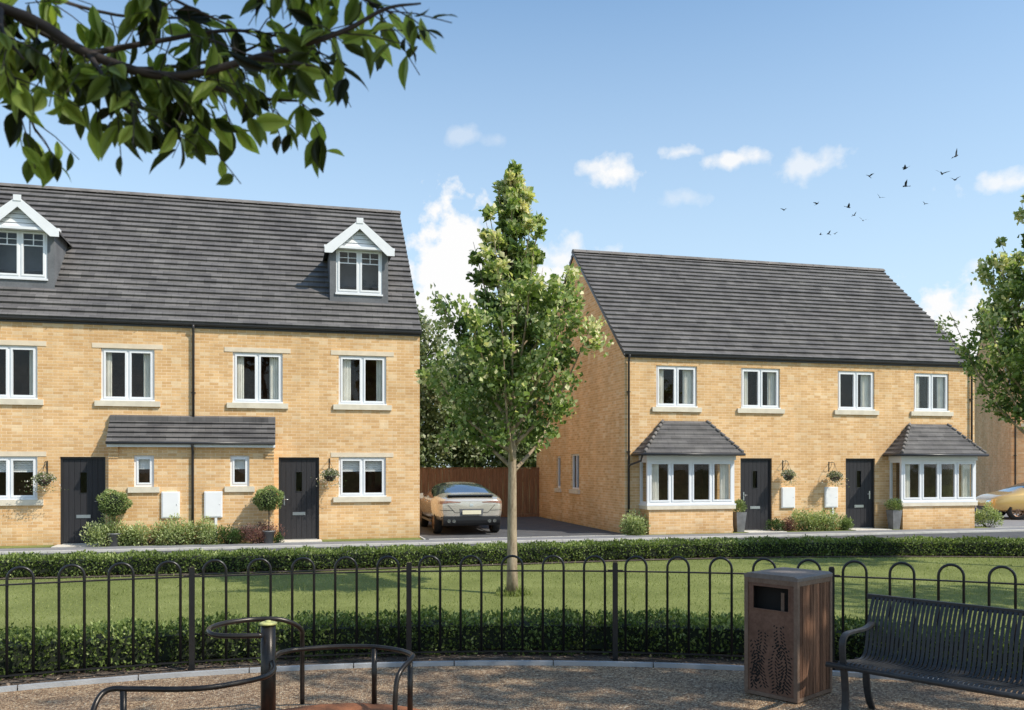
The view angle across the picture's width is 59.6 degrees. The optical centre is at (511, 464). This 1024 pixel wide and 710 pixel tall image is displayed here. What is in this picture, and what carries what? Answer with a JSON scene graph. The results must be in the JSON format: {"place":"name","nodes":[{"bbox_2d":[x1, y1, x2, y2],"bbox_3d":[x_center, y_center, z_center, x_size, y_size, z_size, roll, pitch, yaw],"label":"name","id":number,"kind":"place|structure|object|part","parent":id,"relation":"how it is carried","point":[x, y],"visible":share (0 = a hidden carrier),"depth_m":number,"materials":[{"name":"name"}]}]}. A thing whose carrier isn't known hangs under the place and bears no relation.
{"place":"outdoors","nodes":[
{"label":"outdoors","id":0,"kind":"place"},
{"bbox_2d":[50,467,621,547],"bbox_3d":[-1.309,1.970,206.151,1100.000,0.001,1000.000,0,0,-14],"label":"ground","id":1,"kind":"structure","parent":0,"point":[469,481],"depth_m":77.01,"materials":[{"name":"green plant"}]},
{"bbox_2d":[0,183,421,547],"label":"semi detached houses","id":2,"kind":"structure","parent":1,"relation":"on","point":[219,361],"depth_m":23.05,"materials":[{"name":"brick"}]},
{"bbox_2d":[0,340,45,404],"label":"window","id":3,"kind":"structure","parent":2,"relation":"in","point":[9,345],"depth_m":21.48,"materials":[{"name":"white plastic"}]},
{"bbox_2d":[0,451,45,505],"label":"window","id":4,"kind":"structure","parent":2,"relation":"in","point":[11,462],"depth_m":21.51,"materials":[{"name":"white plastic"}]},
{"bbox_2d":[24,461,68,492],"bbox_3d":[-11.161,0.290,21.372,1.085,0.760,0.546,0,0,-14],"label":"hanging basket","id":5,"kind":"object","parent":2,"relation":"attached to","point":[46,479],"visible":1,"depth_m":21.26,"materials":[{"name":"green plant"}]},
{"bbox_2d":[61,457,104,543],"bbox_3d":[-10.507,0.890,21.903,1.020,2.160,0.124,0,0,-14],"label":"door","id":6,"kind":"structure","parent":2,"relation":"in","point":[78,508],"depth_m":21.88,"materials":[{"name":"black wood"}]},
{"bbox_2d":[92,343,162,406],"bbox_3d":[-9.511,-2.215,22.144,1.630,1.550,0.237,0,0,-14],"label":"window","id":7,"kind":"structure","parent":2,"relation":"in","point":[107,349],"depth_m":22.12,"materials":[{"name":"white plastic"}]},
{"bbox_2d":[224,347,290,408],"bbox_3d":[-6.518,-2.215,22.912,1.630,1.550,0.237,0,0,-14],"label":"window","id":8,"kind":"structure","parent":2,"relation":"in","point":[275,401],"depth_m":22.89,"materials":[{"name":"white plastic"}]},
{"bbox_2d":[279,457,318,539],"bbox_3d":[-5.529,0.890,23.181,1.020,2.160,0.124,0,0,-14],"label":"door","id":9,"kind":"structure","parent":2,"relation":"in","point":[299,510],"depth_m":23.19,"materials":[{"name":"black wood"}]},
{"bbox_2d":[310,458,344,487],"bbox_3d":[-4.709,0.214,22.910,0.600,0.769,0.700,0,0,37],"label":"hanging basket","id":10,"kind":"object","parent":2,"relation":"attached to","point":[329,474],"visible":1,"depth_m":22.91,"materials":[{"name":"green plant"}]},
{"bbox_2d":[331,350,393,409],"bbox_3d":[-3.946,-2.215,23.573,1.640,1.550,0.237,0,0,-14],"label":"window","id":11,"kind":"structure","parent":2,"relation":"in","point":[345,357],"depth_m":23.56,"materials":[{"name":"white plastic"}]},
{"bbox_2d":[331,452,393,501],"bbox_3d":[-3.951,0.330,23.570,1.630,1.300,0.235,0,0,-14],"label":"window","id":12,"kind":"structure","parent":2,"relation":"in","point":[361,462],"depth_m":23.55,"materials":[{"name":"white plastic"}]},
{"bbox_2d":[417,305,467,486],"bbox_3d":[-4.570,-2.334,36.432,6.785,8.615,6.053,0,0,-14],"label":"background tree","id":13,"kind":"object","parent":1,"relation":"on","point":[430,404],"visible":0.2,"depth_m":35.63,"materials":[{"name":"green plant"}]},
{"bbox_2d":[421,332,535,480],"bbox_3d":[-1.497,-2.027,38.773,6.116,8.010,6.185,0,0,2],"label":"background tree","id":14,"kind":"object","parent":1,"relation":"on","point":[470,455],"visible":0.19,"depth_m":37.57,"materials":[{"name":"green plant"}]},
{"bbox_2d":[420,467,538,516],"bbox_3d":[-2.080,1.038,33.033,6.500,1.865,0.145,0,0,-14],"label":"timber fence","id":15,"kind":"object","parent":1,"relation":"on","point":[495,481],"visible":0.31,"depth_m":33.41,"materials":[{"name":"brown wood"}]},
{"bbox_2d":[0,529,1023,553],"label":"road kerb","id":16,"kind":"structure","parent":1,"relation":"on","point":[424,543],"depth_m":22.18,"materials":[{"name":"concrete"}]},
{"bbox_2d":[517,395,535,468],"bbox_3d":[1.816,-1.718,41.117,6.093,7.383,6.298,0,0,-14],"label":"background tree","id":17,"kind":"object","parent":1,"relation":"on","point":[532,463],"visible":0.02,"depth_m":39.62,"materials":[{"name":"green plant"}]},
{"bbox_2d":[429,526,1023,539],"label":"path edging","id":18,"kind":"object","parent":1,"relation":"on","point":[569,536],"visible":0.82,"depth_m":24.12,"materials":[{"name":"concrete"}]},
{"bbox_2d":[536,249,988,534],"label":"semi detached houses","id":19,"kind":"structure","parent":1,"relation":"on","point":[708,393],"depth_m":27.28,"materials":[{"name":"brick"}]},
{"bbox_2d":[554,456,560,491],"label":"side window","id":20,"kind":"structure","parent":19,"relation":"in","point":[558,489],"depth_m":31.59,"materials":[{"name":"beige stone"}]},
{"bbox_2d":[569,454,579,493],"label":"side window","id":21,"kind":"structure","parent":19,"relation":"in","point":[574,491],"depth_m":29.65,"materials":[{"name":"white plastic"}]},
{"bbox_2d":[652,365,701,411],"bbox_3d":[4.732,-2.185,25.801,1.540,1.330,0.237,0,0,-14],"label":"window","id":22,"kind":"structure","parent":19,"relation":"in","point":[689,372],"depth_m":25.79,"materials":[{"name":"white plastic"}]},
{"bbox_2d":[628,419,745,534],"bbox_3d":[4.955,0.361,25.313,3.248,3.318,0.925,0,0,-14],"label":"bay window","id":23,"kind":"structure","parent":19,"relation":"in","point":[670,443],"depth_m":25.24,"materials":[{"name":"white plastic"}]},
{"bbox_2d":[740,458,770,530],"bbox_3d":[7.194,0.890,26.448,1.030,2.160,0.124,0,0,-14],"label":"door","id":24,"kind":"structure","parent":19,"relation":"in","point":[758,499],"depth_m":26.47,"materials":[{"name":"black wood"}]},
{"bbox_2d":[737,368,784,413],"bbox_3d":[7.338,-2.185,26.470,1.540,1.330,0.237,0,0,-14],"label":"window","id":25,"kind":"structure","parent":19,"relation":"in","point":[772,406],"depth_m":26.46,"materials":[{"name":"white plastic"}]},
{"bbox_2d":[780,460,799,485],"bbox_3d":[8.184,0.250,26.203,0.754,0.761,0.590,0,0,27],"label":"hanging basket","id":26,"kind":"object","parent":19,"relation":"attached to","point":[790,474],"visible":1,"depth_m":26.21,"materials":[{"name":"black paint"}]},
{"bbox_2d":[822,462,849,486],"bbox_3d":[9.654,0.295,26.598,0.617,0.770,0.742,0,0,37],"label":"hanging basket","id":27,"kind":"object","parent":19,"relation":"attached to","point":[834,476],"visible":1,"depth_m":26.59,"materials":[{"name":"black paint"}]},
{"bbox_2d":[834,371,878,414],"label":"window","id":28,"kind":"structure","parent":19,"relation":"in","point":[867,378],"depth_m":27.27,"materials":[{"name":"white plastic"}]},
{"bbox_2d":[846,458,873,527],"bbox_3d":[10.613,0.890,27.326,1.030,2.160,0.124,0,0,-14],"label":"door","id":29,"kind":"structure","parent":19,"relation":"in","point":[859,500],"depth_m":27.35,"materials":[{"name":"black wood"}]},
{"bbox_2d":[910,373,953,415],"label":"window","id":30,"kind":"structure","parent":19,"relation":"in","point":[942,379],"depth_m":27.94,"materials":[{"name":"white plastic"}]},
{"bbox_2d":[882,423,988,529],"bbox_3d":[12.990,0.361,27.376,3.136,3.318,0.925,0,0,-14],"label":"bay window","id":31,"kind":"structure","parent":19,"relation":"in","point":[920,444],"depth_m":27.30,"materials":[{"name":"white plastic"}]},
{"bbox_2d":[975,502,1003,526],"bbox_3d":[14.923,1.580,28.098,1.026,0.860,0.600,0,0,5],"label":"rounded shrub","id":32,"kind":"object","parent":1,"relation":"on","point":[982,516],"visible":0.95,"depth_m":28.00,"materials":[{"name":"green plant"}]},
{"bbox_2d":[0,526,990,548],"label":"grass verge","id":33,"kind":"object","parent":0,"point":[323,540],"depth_m":23.24,"materials":[{"name":"green plant"}]},
{"bbox_2d":[79,513,132,546],"bbox_3d":[-9.674,1.572,21.340,1.199,0.898,0.567,0,0,-14],"label":"flowering shrub","id":34,"kind":"object","parent":33,"relation":"on","point":[98,532],"visible":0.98,"depth_m":21.29,"materials":[{"name":"green plant"}]},
{"bbox_2d":[96,488,132,546],"bbox_3d":[-9.523,1.263,21.419,0.826,1.414,0.817,0,0,-14],"label":"topiary tree","id":35,"kind":"object","parent":33,"relation":"on","point":[113,503],"visible":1,"depth_m":21.27,"materials":[{"name":"green plant"}]},
{"bbox_2d":[115,519,173,545],"bbox_3d":[-8.891,1.669,21.634,1.397,0.698,0.623,0,0,-14],"label":"flowering shrub","id":36,"kind":"object","parent":33,"relation":"on","point":[137,532],"visible":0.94,"depth_m":21.56,"materials":[{"name":"green plant"}]},
{"bbox_2d":[190,515,225,544],"bbox_3d":[-7.488,1.614,21.919,0.928,0.774,0.619,0,0,-14],"label":"flowering shrub","id":37,"kind":"object","parent":33,"relation":"on","point":[208,533],"visible":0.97,"depth_m":21.89,"materials":[{"name":"green plant"}]},
{"bbox_2d":[214,524,245,543],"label":"dark shrub","id":38,"kind":"object","parent":33,"relation":"on","point":[229,536],"visible":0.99,"depth_m":21.95,"materials":[{"name":"green plant"}]},
{"bbox_2d":[237,520,285,543],"bbox_3d":[-6.274,1.688,22.248,1.348,0.608,0.607,0,0,-14],"label":"purple shrub","id":39,"kind":"object","parent":33,"relation":"on","point":[250,534],"visible":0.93,"depth_m":22.17,"materials":[{"name":"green plant"}]},
{"bbox_2d":[619,508,650,535],"bbox_3d":[3.471,1.614,24.886,1.091,0.797,0.770,0,0,-40],"label":"rounded shrub","id":40,"kind":"object","parent":33,"relation":"on","point":[634,521],"visible":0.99,"depth_m":24.74,"materials":[{"name":"green plant"}]},
{"bbox_2d":[733,499,746,531],"bbox_3d":[6.577,1.474,25.859,0.474,0.993,0.468,0,0,-44],"label":"tall planter","id":41,"kind":"object","parent":33,"relation":"on","point":[739,518],"visible":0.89,"depth_m":25.75,"materials":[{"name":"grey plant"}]},
{"bbox_2d":[764,518,785,530],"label":"dark shrub","id":42,"kind":"object","parent":33,"relation":"on","point":[777,523],"visible":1,"depth_m":26.12,"materials":[{"name":"green plant"}]},
{"bbox_2d":[781,516,796,530],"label":"purple shrub","id":43,"kind":"object","parent":33,"relation":"on","point":[789,527],"visible":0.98,"depth_m":26.14,"materials":[{"name":"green plant"}]},
{"bbox_2d":[789,508,825,530],"bbox_3d":[8.665,1.620,26.332,1.122,0.753,0.598,0,0,-14],"label":"flowering shrub","id":44,"kind":"object","parent":33,"relation":"on","point":[811,518],"visible":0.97,"depth_m":26.27,"materials":[{"name":"green plant"}]},
{"bbox_2d":[815,508,840,530],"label":"flowering shrub","id":45,"kind":"object","parent":33,"relation":"on","point":[829,524],"visible":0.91,"depth_m":26.35,"materials":[{"name":"green plant"}]},
{"bbox_2d":[836,515,854,529],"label":"bush","id":46,"kind":"object","parent":33,"relation":"on","point":[846,523],"visible":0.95,"depth_m":26.55,"materials":[{"name":"green plant"}]},
{"bbox_2d":[884,498,903,528],"bbox_3d":[11.571,1.474,27.026,0.562,0.992,0.606,0,0,-14],"label":"tall planter","id":47,"kind":"object","parent":33,"relation":"on","point":[894,516],"visible":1,"depth_m":26.92,"materials":[{"name":"grey plant"}]},
{"bbox_2d":[0,648,1022,687],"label":"soil border","id":48,"kind":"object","parent":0,"point":[246,663],"visible":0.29,"depth_m":8.89,"materials":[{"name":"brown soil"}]},
{"bbox_2d":[0,605,1023,680],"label":"hedge","id":49,"kind":"object","parent":48,"relation":"on","point":[20,650],"visible":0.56,"depth_m":9.00,"materials":[{"name":"green plant"}]},
{"bbox_2d":[0,556,1023,690],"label":"lawn","id":50,"kind":"structure","parent":0,"point":[344,605],"depth_m":13.95,"materials":[{"name":"green plant"}]},
{"bbox_2d":[414,159,613,593],"bbox_3d":[-0.051,-1.307,13.496,2.883,6.556,2.985,0,0,-14],"label":"young maple tree","id":51,"kind":"object","parent":50,"relation":"on","point":[524,296],"visible":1,"depth_m":13.22,"materials":[{"name":"green plant"}]},
{"bbox_2d":[934,194,1023,433],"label":"young maple tree","id":52,"kind":"object","parent":50,"relation":"on","point":[1003,308],"visible":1,"depth_m":17.11,"materials":[{"name":"green plant"}]},
{"bbox_2d":[0,665,1023,709],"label":"play area","id":53,"kind":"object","parent":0,"point":[515,687],"visible":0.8,"depth_m":7.65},
{"bbox_2d":[0,0,456,187],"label":"overhanging tree","id":54,"kind":"object","parent":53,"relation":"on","point":[84,82],"visible":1,"depth_m":1.80,"materials":[{"name":"green plant"}]},
{"bbox_2d":[90,616,419,709],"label":"play spinner","id":55,"kind":"object","parent":53,"relation":"on","point":[270,655],"visible":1,"depth_m":6.45,"materials":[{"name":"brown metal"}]},
{"bbox_2d":[0,660,1006,691],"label":"play area edging","id":56,"kind":"object","parent":53,"relation":"on","point":[365,665],"visible":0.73,"depth_m":8.54,"materials":[{"name":"grey concrete"}]},
{"bbox_2d":[0,555,1023,676],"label":"bow top railing","id":57,"kind":"object","parent":53,"relation":"on","point":[191,576],"visible":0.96,"depth_m":8.73,"materials":[{"name":"black metal"}]},
{"bbox_2d":[744,567,832,703],"bbox_3d":[2.373,1.445,7.669,0.584,1.050,0.504,0,0,-43],"label":"litter bin","id":58,"kind":"object","parent":53,"relation":"on","point":[787,633],"visible":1,"depth_m":7.49,"materials":[{"name":"brown wood"}]},
{"bbox_2d":[825,593,1023,709],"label":"park bench","id":59,"kind":"object","parent":53,"relation":"on","point":[864,668],"visible":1,"depth_m":6.72,"materials":[{"name":"black metal"}]},
{"bbox_2d":[0,527,1023,551],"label":"footpath","id":60,"kind":"structure","parent":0,"point":[393,541],"depth_m":23.32,"materials":[{"name":"concrete"}]},
{"bbox_2d":[156,513,200,545],"bbox_3d":[-8.123,1.578,21.813,1.036,0.833,0.687,0,0,-14],"label":"flowering shrub","id":61,"kind":"object","parent":60,"relation":"on","point":[180,530],"visible":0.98,"depth_m":21.68,"materials":[{"name":"green plant"}]},
{"bbox_2d":[252,485,284,543],"bbox_3d":[-6.069,1.230,22.233,0.818,1.480,0.830,0,0,-14],"label":"topiary tree","id":62,"kind":"object","parent":60,"relation":"on","point":[267,499],"visible":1,"depth_m":22.11,"materials":[{"name":"green plant"}]},
{"bbox_2d":[273,532,283,542],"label":"dark shrub","id":63,"kind":"object","parent":60,"relation":"on","point":[277,538],"visible":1,"depth_m":22.31,"materials":[{"name":"green plant"}]},
{"bbox_2d":[0,534,1023,578],"bbox_3d":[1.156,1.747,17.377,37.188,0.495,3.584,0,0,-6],"label":"hedge","id":64,"kind":"object","parent":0,"point":[140,561],"visible":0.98,"depth_m":17.60,"materials":[{"name":"green plant"}]},
{"bbox_2d":[0,0,1023,466],"label":"sky","id":65,"kind":"structure","parent":0,"point":[661,127],"materials":[{"name":"blue"}]},
{"bbox_2d":[3,531,1023,558],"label":"road","id":66,"kind":"structure","parent":0,"point":[1018,534],"depth_m":24.39,"materials":[{"name":"grey asphalt"}]},
{"bbox_2d":[420,517,622,539],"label":"driveway","id":67,"kind":"structure","parent":0,"point":[534,527],"depth_m":26.56,"materials":[{"name":"grey asphalt"}]},
{"bbox_2d":[420,481,501,532],"bbox_3d":[-1.650,1.233,27.064,2.300,1.449,4.871,0,0,-13],"label":"parked car","id":68,"kind":"object","parent":67,"relation":"on","point":[457,503],"visible":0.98,"depth_m":24.90,"materials":[{"name":"silver metal"}]},
{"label":"side window","id":69,"kind":"part","parent":68,"relation":"part of","materials":[{"name":"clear glass"}]},
{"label":"rear window","id":70,"kind":"part","parent":68,"relation":"part of","materials":[{"name":"blue glass"}]},
{"bbox_2d":[975,306,1023,513],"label":"detached house","id":71,"kind":"structure","parent":0,"point":[1001,465],"depth_m":38.94,"materials":[{"name":"brick"}]},
{"bbox_2d":[975,508,1023,527],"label":"side driveway","id":72,"kind":"structure","parent":0,"point":[1008,521],"depth_m":30.23,"materials":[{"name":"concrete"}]},
{"bbox_2d":[975,482,1023,519],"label":"parked car","id":73,"kind":"object","parent":72,"relation":"on","point":[1008,501],"visible":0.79,"depth_m":31.67,"materials":[{"name":"gold metal"}]}
]}

